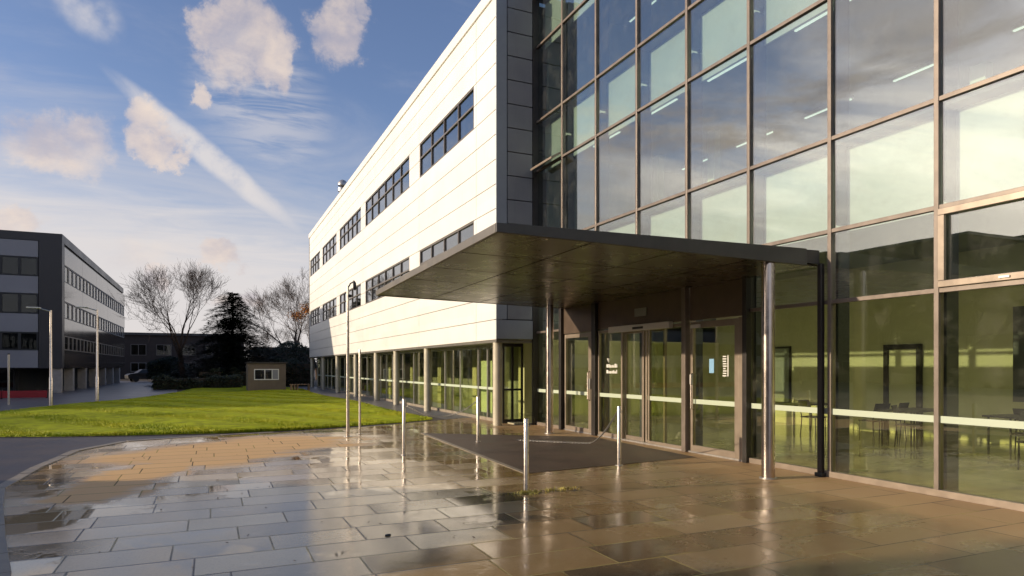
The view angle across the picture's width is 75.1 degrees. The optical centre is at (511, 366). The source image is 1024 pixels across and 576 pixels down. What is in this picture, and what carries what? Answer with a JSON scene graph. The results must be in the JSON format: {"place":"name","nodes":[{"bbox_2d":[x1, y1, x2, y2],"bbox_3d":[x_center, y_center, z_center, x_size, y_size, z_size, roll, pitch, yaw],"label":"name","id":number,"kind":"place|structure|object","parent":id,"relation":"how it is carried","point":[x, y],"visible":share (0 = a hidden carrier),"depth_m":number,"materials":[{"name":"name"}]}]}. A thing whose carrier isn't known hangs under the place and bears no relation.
{"place":"outdoors","nodes":[
{"label":"outdoors","id":0,"kind":"place"},
{"bbox_2d":[0,230,124,392],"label":"office block","id":1,"kind":"structure","parent":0,"point":[61,276],"depth_m":43.23,"materials":[{"name":"grey concrete"}]},
{"bbox_2d":[0,368,14,390],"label":"shop window","id":2,"kind":"structure","parent":1,"relation":"in","point":[3,371],"depth_m":44.31,"materials":[{"name":"black glass"}]},
{"bbox_2d":[0,332,18,349],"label":"window","id":3,"kind":"structure","parent":1,"relation":"in","point":[8,340],"depth_m":42.02,"materials":[{"name":"black glass"}]},
{"bbox_2d":[0,292,18,312],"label":"window","id":4,"kind":"structure","parent":1,"relation":"in","point":[9,302],"depth_m":42.02,"materials":[{"name":"black glass"}]},
{"bbox_2d":[0,255,18,274],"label":"window","id":5,"kind":"structure","parent":1,"relation":"in","point":[9,265],"depth_m":42.02,"materials":[{"name":"black glass"}]},
{"bbox_2d":[19,332,37,349],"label":"window","id":6,"kind":"structure","parent":1,"relation":"in","point":[27,340],"depth_m":42.44,"materials":[{"name":"black glass"}]},
{"bbox_2d":[19,293,37,313],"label":"window","id":7,"kind":"structure","parent":1,"relation":"in","point":[25,299],"depth_m":42.42,"materials":[{"name":"black glass"}]},
{"bbox_2d":[19,256,37,275],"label":"window","id":8,"kind":"structure","parent":1,"relation":"in","point":[28,266],"depth_m":42.44,"materials":[{"name":"black glass"}]},
{"bbox_2d":[64,336,68,350],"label":"window","id":9,"kind":"structure","parent":1,"relation":"in","point":[66,338],"depth_m":44.67,"materials":[{"name":"black glass"}]},
{"bbox_2d":[64,301,68,319],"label":"window","id":10,"kind":"structure","parent":1,"relation":"in","point":[66,305],"depth_m":44.67,"materials":[{"name":"glass"}]},
{"bbox_2d":[64,265,68,283],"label":"window","id":11,"kind":"structure","parent":1,"relation":"in","point":[66,270],"depth_m":44.67,"materials":[{"name":"glass"}]},
{"bbox_2d":[69,337,72,350],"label":"window","id":12,"kind":"structure","parent":1,"relation":"in","point":[70,338],"depth_m":46.00,"materials":[{"name":"black glass"}]},
{"bbox_2d":[69,304,72,320],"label":"window","id":13,"kind":"structure","parent":1,"relation":"in","point":[70,306],"depth_m":46.01,"materials":[{"name":"glass"}]},
{"bbox_2d":[69,269,72,286],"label":"window","id":14,"kind":"structure","parent":1,"relation":"in","point":[70,271],"depth_m":46.00,"materials":[{"name":"glass"}]},
{"bbox_2d":[73,338,76,350],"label":"window","id":15,"kind":"structure","parent":1,"relation":"in","point":[74,339],"depth_m":47.35,"materials":[{"name":"black glass"}]},
{"bbox_2d":[73,305,76,321],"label":"window","id":16,"kind":"structure","parent":1,"relation":"in","point":[74,307],"depth_m":47.28,"materials":[{"name":"glass"}]},
{"bbox_2d":[73,271,76,288],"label":"window","id":17,"kind":"structure","parent":1,"relation":"in","point":[74,274],"depth_m":47.28,"materials":[{"name":"glass"}]},
{"bbox_2d":[76,338,80,351],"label":"window","id":18,"kind":"structure","parent":1,"relation":"in","point":[78,340],"depth_m":48.71,"materials":[{"name":"black glass"}]},
{"bbox_2d":[77,308,80,323],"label":"window","id":19,"kind":"structure","parent":1,"relation":"in","point":[78,309],"depth_m":48.78,"materials":[{"name":"glass"}]},
{"bbox_2d":[77,274,80,290],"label":"window","id":20,"kind":"structure","parent":1,"relation":"in","point":[78,276],"depth_m":48.86,"materials":[{"name":"glass"}]},
{"bbox_2d":[81,309,83,324],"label":"window","id":21,"kind":"structure","parent":1,"relation":"in","point":[82,311],"depth_m":50.22,"materials":[{"name":"glass"}]},
{"bbox_2d":[81,277,83,292],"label":"window","id":22,"kind":"structure","parent":1,"relation":"in","point":[82,279],"depth_m":50.22,"materials":[{"name":"glass"}]},
{"bbox_2d":[84,340,87,352],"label":"window","id":23,"kind":"structure","parent":1,"relation":"in","point":[85,341],"depth_m":51.60,"materials":[{"name":"black glass"}]},
{"bbox_2d":[84,310,87,325],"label":"window","id":24,"kind":"structure","parent":1,"relation":"in","point":[85,312],"depth_m":51.51,"materials":[{"name":"glass"}]},
{"bbox_2d":[84,279,87,294],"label":"window","id":25,"kind":"structure","parent":1,"relation":"in","point":[85,281],"depth_m":51.51,"materials":[{"name":"glass"}]},
{"bbox_2d":[0,381,176,410],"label":"pavement","id":26,"kind":"structure","parent":0,"point":[123,390],"depth_m":39.27,"materials":[{"name":"grey asphalt"}]},
{"bbox_2d":[8,354,9,404],"bbox_3d":[-22.636,0.555,29.934,0.100,2.290,0.095,0,0,-24],"label":"sign post","id":27,"kind":"object","parent":26,"relation":"on","point":[8,379],"visible":1,"depth_m":29.90,"materials":[{"name":"metal"}]},
{"bbox_2d":[0,389,47,398],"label":"red barrier","id":28,"kind":"object","parent":26,"relation":"on","point":[29,394],"visible":0.89,"depth_m":35.55,"materials":[{"name":"paint"}]},
{"bbox_2d":[26,307,52,405],"bbox_3d":[-20.363,-0.430,28.698,0.925,4.260,0.275,0,0,-24],"label":"street lamp","id":29,"kind":"object","parent":26,"relation":"on","point":[50,382],"visible":0.97,"depth_m":28.87,"materials":[{"name":"metal"}]},
{"bbox_2d":[76,306,98,400],"bbox_3d":[-20.286,-0.580,31.806,0.925,4.560,0.275,0,0,-24],"label":"street lamp","id":30,"kind":"object","parent":26,"relation":"on","point":[96,386],"visible":0.93,"depth_m":31.98,"materials":[{"name":"metal"}]},
{"bbox_2d":[124,369,153,381],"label":"parked car","id":31,"kind":"object","parent":26,"relation":"on","point":[136,376],"visible":0.45,"depth_m":74.40,"materials":[{"name":"metal"}]},
{"bbox_2d":[120,332,242,378],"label":"terrace block","id":32,"kind":"structure","parent":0,"point":[140,352],"depth_m":95.21,"materials":[{"name":"brick"}]},
{"bbox_2d":[130,362,145,371],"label":"window","id":33,"kind":"structure","parent":32,"relation":"in","point":[134,366],"depth_m":94.40,"materials":[{"name":"grey"}]},
{"bbox_2d":[130,344,145,354],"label":"window","id":34,"kind":"structure","parent":32,"relation":"in","point":[135,349],"depth_m":94.47,"materials":[{"name":"black glass"}]},
{"bbox_2d":[156,344,171,355],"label":"window","id":35,"kind":"structure","parent":32,"relation":"in","point":[161,349],"depth_m":95.80,"materials":[{"name":"grey glass"}]},
{"bbox_2d":[182,345,195,355],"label":"window","id":36,"kind":"structure","parent":32,"relation":"in","point":[186,354],"depth_m":97.10,"materials":[{"name":"grey glass"}]},
{"bbox_2d":[0,386,431,436],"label":"lawn","id":37,"kind":"structure","parent":0,"point":[34,423],"depth_m":22.83,"materials":[{"name":"green plant"}]},
{"bbox_2d":[151,373,242,389],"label":"hedge","id":38,"kind":"object","parent":37,"relation":"on","point":[164,382],"visible":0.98,"depth_m":50.16,"materials":[{"name":"green plant"}]},
{"bbox_2d":[197,367,245,385],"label":"hedge","id":39,"kind":"object","parent":37,"relation":"on","point":[212,371],"visible":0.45,"depth_m":55.15,"materials":[{"name":"green plant"}]},
{"bbox_2d":[0,413,446,483],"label":"road","id":40,"kind":"structure","parent":0,"point":[18,455],"depth_m":14.40,"materials":[{"name":"grey asphalt"}]},
{"bbox_2d":[0,432,274,575],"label":"kerb","id":41,"kind":"structure","parent":40,"relation":"on","point":[5,568],"depth_m":9.71,"materials":[{"name":"concrete"}]},
{"bbox_2d":[0,0,544,361],"label":"sky","id":42,"kind":"structure","parent":0,"point":[220,134],"materials":[{"name":"blue"}]},
{"bbox_2d":[250,347,309,363],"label":"shrub","id":43,"kind":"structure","parent":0,"point":[290,355],"depth_m":91.58,"materials":[{"name":"plant"}]},
{"bbox_2d":[120,370,456,418],"bbox_3d":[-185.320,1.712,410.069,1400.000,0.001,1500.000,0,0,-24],"label":"ground","id":44,"kind":"structure","parent":0,"point":[315,382],"depth_m":82.70,"materials":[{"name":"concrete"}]},
{"bbox_2d":[106,258,228,377],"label":"bare tree","id":45,"kind":"object","parent":44,"relation":"on","point":[189,285],"visible":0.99,"depth_m":57.80,"materials":[{"name":"brown plant"}]},
{"bbox_2d":[146,356,190,379],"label":"shrub","id":46,"kind":"object","parent":44,"relation":"on","point":[159,367],"visible":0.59,"depth_m":61.23,"materials":[{"name":"green plant"}]},
{"bbox_2d":[148,292,296,385],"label":"conifer tree","id":47,"kind":"object","parent":44,"relation":"on","point":[231,352],"visible":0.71,"depth_m":58.57,"materials":[{"name":"green plant"}]},
{"bbox_2d":[241,348,270,367],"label":"shrub","id":48,"kind":"object","parent":44,"relation":"on","point":[259,355],"visible":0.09,"depth_m":68.08,"materials":[{"name":"green plant"}]},
{"bbox_2d":[235,323,292,359],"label":"bare tree","id":49,"kind":"object","parent":44,"relation":"on","point":[267,338],"visible":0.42,"depth_m":85.45,"materials":[{"name":"brown plant"}]},
{"bbox_2d":[245,362,286,390],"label":"shed","id":50,"kind":"structure","parent":44,"relation":"on","point":[265,375],"depth_m":46.37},
{"bbox_2d":[254,369,278,379],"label":"window","id":51,"kind":"structure","parent":50,"relation":"in","point":[259,374],"depth_m":46.35,"materials":[{"name":"white plastic"}]},
{"bbox_2d":[235,268,308,357],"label":"bare tree","id":52,"kind":"object","parent":44,"relation":"on","point":[293,315],"visible":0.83,"depth_m":72.23,"materials":[{"name":"brown plant"}]},
{"bbox_2d":[269,340,316,369],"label":"shrub","id":53,"kind":"object","parent":44,"relation":"on","point":[292,352],"visible":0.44,"depth_m":66.19,"materials":[{"name":"green plant"}]},
{"bbox_2d":[274,358,314,385],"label":"hedge","id":54,"kind":"object","parent":44,"relation":"on","point":[302,371],"visible":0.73,"depth_m":59.47,"materials":[{"name":"green plant"}]},
{"bbox_2d":[275,307,316,379],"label":"bare tree","id":55,"kind":"object","parent":44,"relation":"on","point":[307,330],"visible":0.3,"depth_m":87.29,"materials":[{"name":"brown plant"}]},
{"bbox_2d":[289,384,309,390],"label":"picnic bench","id":56,"kind":"object","parent":44,"relation":"on","point":[308,386],"visible":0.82,"depth_m":45.66,"materials":[{"name":"brown wood"}]},
{"bbox_2d":[309,0,715,425],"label":"office building","id":57,"kind":"structure","parent":44,"relation":"on","point":[450,160],"depth_m":24.99,"materials":[{"name":"grey metal"}]},
{"bbox_2d":[310,251,319,276],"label":"window","id":58,"kind":"structure","parent":57,"relation":"in","point":[315,262],"depth_m":52.11,"materials":[{"name":"grey glass"}]},
{"bbox_2d":[310,307,319,325],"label":"window","id":59,"kind":"structure","parent":57,"relation":"in","point":[314,314],"depth_m":52.11,"materials":[{"name":"grey glass"}]},
{"bbox_2d":[323,233,336,264],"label":"window","id":60,"kind":"structure","parent":57,"relation":"in","point":[330,249],"depth_m":45.64,"materials":[{"name":"grey glass"}]},
{"bbox_2d":[323,297,336,320],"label":"window","id":61,"kind":"structure","parent":57,"relation":"in","point":[329,308],"depth_m":45.64,"materials":[{"name":"grey glass"}]},
{"bbox_2d":[338,180,346,192],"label":"roof cowl","id":62,"kind":"object","parent":57,"relation":"on","point":[341,184],"visible":0.61,"depth_m":42.58,"materials":[{"name":"metal"}]},
{"bbox_2d":[340,207,360,249],"bbox_3d":[-9.496,-8.015,39.110,0.094,1.330,6.500,0,0,-24],"label":"window","id":63,"kind":"structure","parent":57,"relation":"in","point":[352,227],"depth_m":38.86,"materials":[{"name":"grey glass"}]},
{"bbox_2d":[340,284,361,313],"bbox_3d":[-9.496,-3.910,39.110,0.094,1.220,6.500,0,0,-24],"label":"window","id":64,"kind":"structure","parent":57,"relation":"in","point":[354,301],"depth_m":38.56,"materials":[{"name":"grey glass"}]},
{"bbox_2d":[366,156,409,225],"bbox_3d":[-5.913,-8.015,31.182,0.094,1.330,8.500,0,0,-24],"label":"window","id":65,"kind":"structure","parent":57,"relation":"in","point":[391,189],"depth_m":31.06,"materials":[{"name":"black glass"}]},
{"bbox_2d":[366,256,409,303],"bbox_3d":[-5.913,-3.910,31.182,0.094,1.220,8.500,0,0,-24],"label":"window","id":66,"kind":"structure","parent":57,"relation":"in","point":[390,274],"depth_m":31.97,"materials":[{"name":"grey glass"}]},
{"bbox_2d":[420,87,473,177],"bbox_3d":[-2.340,-8.015,23.277,0.094,1.330,5.850,0,0,-24],"label":"window","id":67,"kind":"structure","parent":57,"relation":"in","point":[458,106],"depth_m":23.24,"materials":[{"name":"black metal"}]},
{"bbox_2d":[420,221,473,264],"bbox_3d":[-2.340,-3.910,23.277,0.094,1.220,5.850,0,0,-24],"label":"window","id":68,"kind":"structure","parent":57,"relation":"in","point":[458,231],"depth_m":23.26,"materials":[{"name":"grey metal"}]},
{"bbox_2d":[530,0,1023,511],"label":"glazed building","id":69,"kind":"structure","parent":44,"relation":"on","point":[898,204],"depth_m":13.63,"materials":[{"name":"clear glass"}]},
{"bbox_2d":[565,333,590,432],"bbox_3d":[1.710,0.405,17.288,0.154,2.530,1.460,0,0,-24],"label":"door","id":70,"kind":"structure","parent":69,"relation":"in","point":[588,393],"depth_m":17.23,"materials":[{"name":"brown metal"}]},
{"bbox_2d":[625,330,644,441],"bbox_3d":[2.808,0.425,15.178,0.070,2.490,0.750,0,0,-24],"label":"sliding door","id":71,"kind":"structure","parent":69,"relation":"in","point":[632,437],"depth_m":15.11,"materials":[{"name":"brown metal"}]},
{"bbox_2d":[628,0,656,21],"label":"tube light","id":72,"kind":"object","parent":69,"relation":"attached to","point":[631,18],"visible":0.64,"depth_m":20.02,"materials":[{"name":"white plastic"}]},
{"bbox_2d":[645,328,666,442],"bbox_3d":[3.130,0.425,14.468,0.070,2.490,0.690,0,0,-24],"label":"sliding door","id":73,"kind":"structure","parent":69,"relation":"in","point":[655,330],"depth_m":14.17,"materials":[{"name":"brown metal"}]},
{"bbox_2d":[652,96,678,113],"bbox_3d":[3.521,-6.183,15.884,0.100,0.095,1.360,0,0,-24],"label":"tube light","id":74,"kind":"object","parent":69,"relation":"attached to","point":[665,105],"visible":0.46,"depth_m":15.64,"materials":[{"name":"white plastic"}]},
{"bbox_2d":[690,318,737,458],"bbox_3d":[3.814,0.395,12.632,0.154,2.550,1.320,0,0,-24],"label":"door","id":75,"kind":"structure","parent":69,"relation":"in","point":[725,322],"depth_m":12.66,"materials":[{"name":"clear glass"}]},
{"bbox_2d":[705,57,746,81],"bbox_3d":[4.489,-6.183,13.743,0.100,0.095,1.360,0,0,-24],"label":"tube light","id":76,"kind":"object","parent":69,"relation":"attached to","point":[727,69],"visible":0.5,"depth_m":13.79,"materials":[{"name":"white plastic"}]},
{"bbox_2d":[735,128,774,147],"bbox_3d":[6.557,-6.183,18.030,0.100,0.095,1.360,0,0,-24],"label":"tube light","id":77,"kind":"object","parent":69,"relation":"attached to","point":[744,142],"visible":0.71,"depth_m":18.28,"materials":[{"name":"white plastic"}]},
{"bbox_2d":[775,346,790,402],"bbox_3d":[7.911,0.250,20.036,0.060,1.700,1.200,0,0,-24],"label":"doorway","id":78,"kind":"object","parent":69,"relation":"attached to","point":[782,374],"visible":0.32,"depth_m":19.69,"materials":[{"name":"metal"}]},
{"bbox_2d":[775,402,826,434],"bbox_3d":[7.328,1.292,16.809,1.400,0.735,0.760,0,0,-24],"label":"table","id":79,"kind":"object","parent":69,"relation":"on","point":[797,404],"visible":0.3,"depth_m":16.47,"materials":[{"name":"metal"}]},
{"bbox_2d":[798,400,826,436],"bbox_3d":[7.231,1.235,16.041,0.420,0.851,0.500,0,0,-30],"label":"chair","id":80,"kind":"object","parent":69,"relation":"on","point":[804,403],"visible":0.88,"depth_m":16.12,"materials":[{"name":"metal"}]},
{"bbox_2d":[814,263,825,476],"bbox_3d":[4.782,0.050,10.326,0.100,3.300,0.140,0,0,-24],"label":"downpipe","id":81,"kind":"object","parent":69,"relation":"attached to","point":[820,371],"visible":1,"depth_m":10.30,"materials":[{"name":"metal"}]},
{"bbox_2d":[792,0,850,31],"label":"tube light","id":82,"kind":"object","parent":69,"relation":"attached to","point":[812,20],"visible":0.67,"depth_m":11.85,"materials":[{"name":"white plastic"}]},
{"bbox_2d":[803,95,853,118],"bbox_3d":[7.524,-6.183,15.889,0.100,0.095,1.360,0,0,-24],"label":"tube light","id":83,"kind":"object","parent":69,"relation":"attached to","point":[816,111],"visible":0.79,"depth_m":16.09,"materials":[{"name":"white plastic"}]},
{"bbox_2d":[858,403,890,441],"bbox_3d":[8.092,1.235,14.862,0.420,0.851,0.500,0,0,-16],"label":"chair","id":84,"kind":"object","parent":69,"relation":"on","point":[882,406],"visible":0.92,"depth_m":14.68,"materials":[{"name":"metal"}]},
{"bbox_2d":[878,402,909,440],"bbox_3d":[8.720,1.235,15.200,0.420,0.851,0.500,0,0,-33],"label":"chair","id":85,"kind":"object","parent":69,"relation":"on","point":[903,405],"visible":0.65,"depth_m":15.08,"materials":[{"name":"metal"}]},
{"bbox_2d":[883,344,922,435],"bbox_3d":[9.576,0.555,16.322,0.095,2.210,0.960,0,0,-24],"label":"doorway","id":86,"kind":"structure","parent":69,"relation":"in","point":[902,373],"depth_m":16.31,"materials":[{"name":"metal"}]},
{"bbox_2d":[877,407,933,445],"bbox_3d":[8.713,1.292,14.473,1.400,0.735,0.760,0,0,-30],"label":"table","id":87,"kind":"object","parent":69,"relation":"on","point":[913,410],"visible":0.74,"depth_m":14.39,"materials":[{"name":"metal"}]},
{"bbox_2d":[891,405,922,447],"bbox_3d":[8.211,1.235,13.847,0.500,0.851,0.420,0,0,43],"label":"chair","id":88,"kind":"object","parent":69,"relation":"on","point":[895,410],"visible":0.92,"depth_m":13.82,"materials":[{"name":"metal"}]},
{"bbox_2d":[891,60,933,81],"bbox_3d":[8.492,-6.183,13.747,0.100,0.095,1.360,0,0,-24],"label":"tube light","id":89,"kind":"object","parent":69,"relation":"attached to","point":[917,69],"visible":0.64,"depth_m":13.90,"materials":[{"name":"white plastic"}]},
{"bbox_2d":[938,190,1023,287],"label":"opening window","id":90,"kind":"structure","parent":69,"relation":"in","point":[942,282],"depth_m":8.38,"materials":[{"name":"metal"}]},
{"bbox_2d":[982,414,1018,453],"bbox_3d":[9.610,1.292,12.244,0.760,0.735,1.400,0,0,-20],"label":"table","id":91,"kind":"object","parent":69,"relation":"on","point":[1010,417],"visible":0.9,"depth_m":12.71,"materials":[{"name":"metal"}]},
{"bbox_2d":[1009,411,1023,459],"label":"chair","id":92,"kind":"object","parent":69,"relation":"on","point":[1021,418],"visible":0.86,"depth_m":11.96,"materials":[{"name":"metal"}]},
{"bbox_2d":[1010,21,1023,31],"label":"tube light","id":93,"kind":"object","parent":69,"relation":"attached to","point":[1017,27],"visible":1,"depth_m":12.11,"materials":[{"name":"white plastic"}]},
{"bbox_2d":[1012,408,1023,451],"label":"chair","id":94,"kind":"object","parent":69,"relation":"on","point":[1016,411],"visible":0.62,"depth_m":12.93,"materials":[{"name":"metal"}]},
{"bbox_2d":[1013,306,1023,401],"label":"display wall","id":95,"kind":"structure","parent":69,"relation":"attached to","point":[1018,353],"depth_m":13.21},
{"bbox_2d":[1016,440,1023,469],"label":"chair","id":96,"kind":"object","parent":69,"relation":"on","point":[1021,441],"visible":1,"depth_m":10.68,"materials":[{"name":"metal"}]},
{"bbox_2d":[298,387,472,418],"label":"side path","id":97,"kind":"structure","parent":0,"point":[371,401],"depth_m":29.90,"materials":[{"name":"grey concrete"}]},
{"bbox_2d":[4,418,1023,575],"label":"pavement","id":98,"kind":"structure","parent":0,"point":[79,513],"depth_m":7.50,"materials":[{"name":"stone"}]},
{"bbox_2d":[343,280,356,436],"bbox_3d":[-3.935,-0.202,16.164,0.322,3.805,0.220,0,0,-24],"label":"lighting post","id":99,"kind":"object","parent":98,"relation":"on","point":[347,377],"visible":1,"depth_m":16.11,"materials":[{"name":"metal"}]},
{"bbox_2d":[356,349,362,433],"bbox_3d":[-3.843,0.630,16.809,0.180,2.140,0.180,0,0,-24],"label":"marker post","id":100,"kind":"object","parent":98,"relation":"on","point":[359,392],"visible":1,"depth_m":16.79,"materials":[{"name":"metal"}]},
{"bbox_2d":[401,399,406,454],"bbox_3d":[-2.080,1.160,12.810,0.129,1.080,0.129,0,0,-24],"label":"bollard","id":101,"kind":"object","parent":98,"relation":"on","point":[404,403],"visible":1,"depth_m":12.79,"materials":[{"name":"metal"}]},
{"bbox_2d":[421,433,522,472],"bbox_3d":[-1.025,1.719,13.778,0.090,0.062,6.850,0,0,-22],"label":"apron edging","id":102,"kind":"object","parent":98,"relation":"on","point":[493,460],"visible":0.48,"depth_m":12.91,"materials":[{"name":"stone"}]},
{"bbox_2d":[523,418,529,493],"bbox_3d":[0.191,1.200,8.975,0.137,1.000,0.137,0,0,-24],"label":"bollard","id":103,"kind":"object","parent":98,"relation":"on","point":[526,425],"visible":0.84,"depth_m":8.95,"materials":[{"name":"metal"}]},
{"bbox_2d":[501,486,578,494],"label":"weeds","id":104,"kind":"object","parent":98,"relation":"on","point":[531,492],"visible":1,"depth_m":9.01,"materials":[{"name":"green plant"}]},
{"bbox_2d":[426,433,693,472],"bbox_3d":[0.589,1.695,14.505,3.780,0.001,6.850,0,0,-24],"label":"entrance apron","id":105,"kind":"object","parent":98,"relation":"on","point":[545,456],"visible":1,"depth_m":13.31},
{"bbox_2d":[475,397,480,441],"bbox_3d":[-0.772,1.190,15.113,0.137,1.020,0.137,0,0,-24],"label":"bollard","id":106,"kind":"object","parent":105,"relation":"on","point":[477,419],"visible":1,"depth_m":15.08,"materials":[{"name":"metal"}]},
{"bbox_2d":[406,401,475,416],"bbox_3d":[-1.424,0.898,14.003,0.038,0.320,2.593,0,0,29],"label":"chain","id":107,"kind":"object","parent":106,"relation":"hanging from","point":[438,415],"visible":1,"depth_m":13.84,"materials":[{"name":"metal"}]},
{"bbox_2d":[518,412,616,443],"bbox_3d":[1.492,1.236,13.645,1.187,0.924,4.175,0,0,-24],"label":"chain","id":108,"kind":"object","parent":105,"relation":"on","point":[581,442],"visible":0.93,"depth_m":14.56,"materials":[{"name":"metal"}]},
{"bbox_2d":[376,223,818,479],"bbox_3d":[0.605,-0.063,13.030,5.495,3.526,8.310,0,0,-24],"label":"canopy","id":109,"kind":"object","parent":98,"relation":"on","point":[549,269],"visible":1,"depth_m":10.42,"materials":[{"name":"metal"}]},
{"bbox_2d":[616,406,622,465],"bbox_3d":[1.847,1.190,11.479,0.137,1.020,0.137,0,0,-24],"label":"bollard","id":110,"kind":"object","parent":98,"relation":"on","point":[619,411],"visible":1,"depth_m":11.45,"materials":[{"name":"metal"}]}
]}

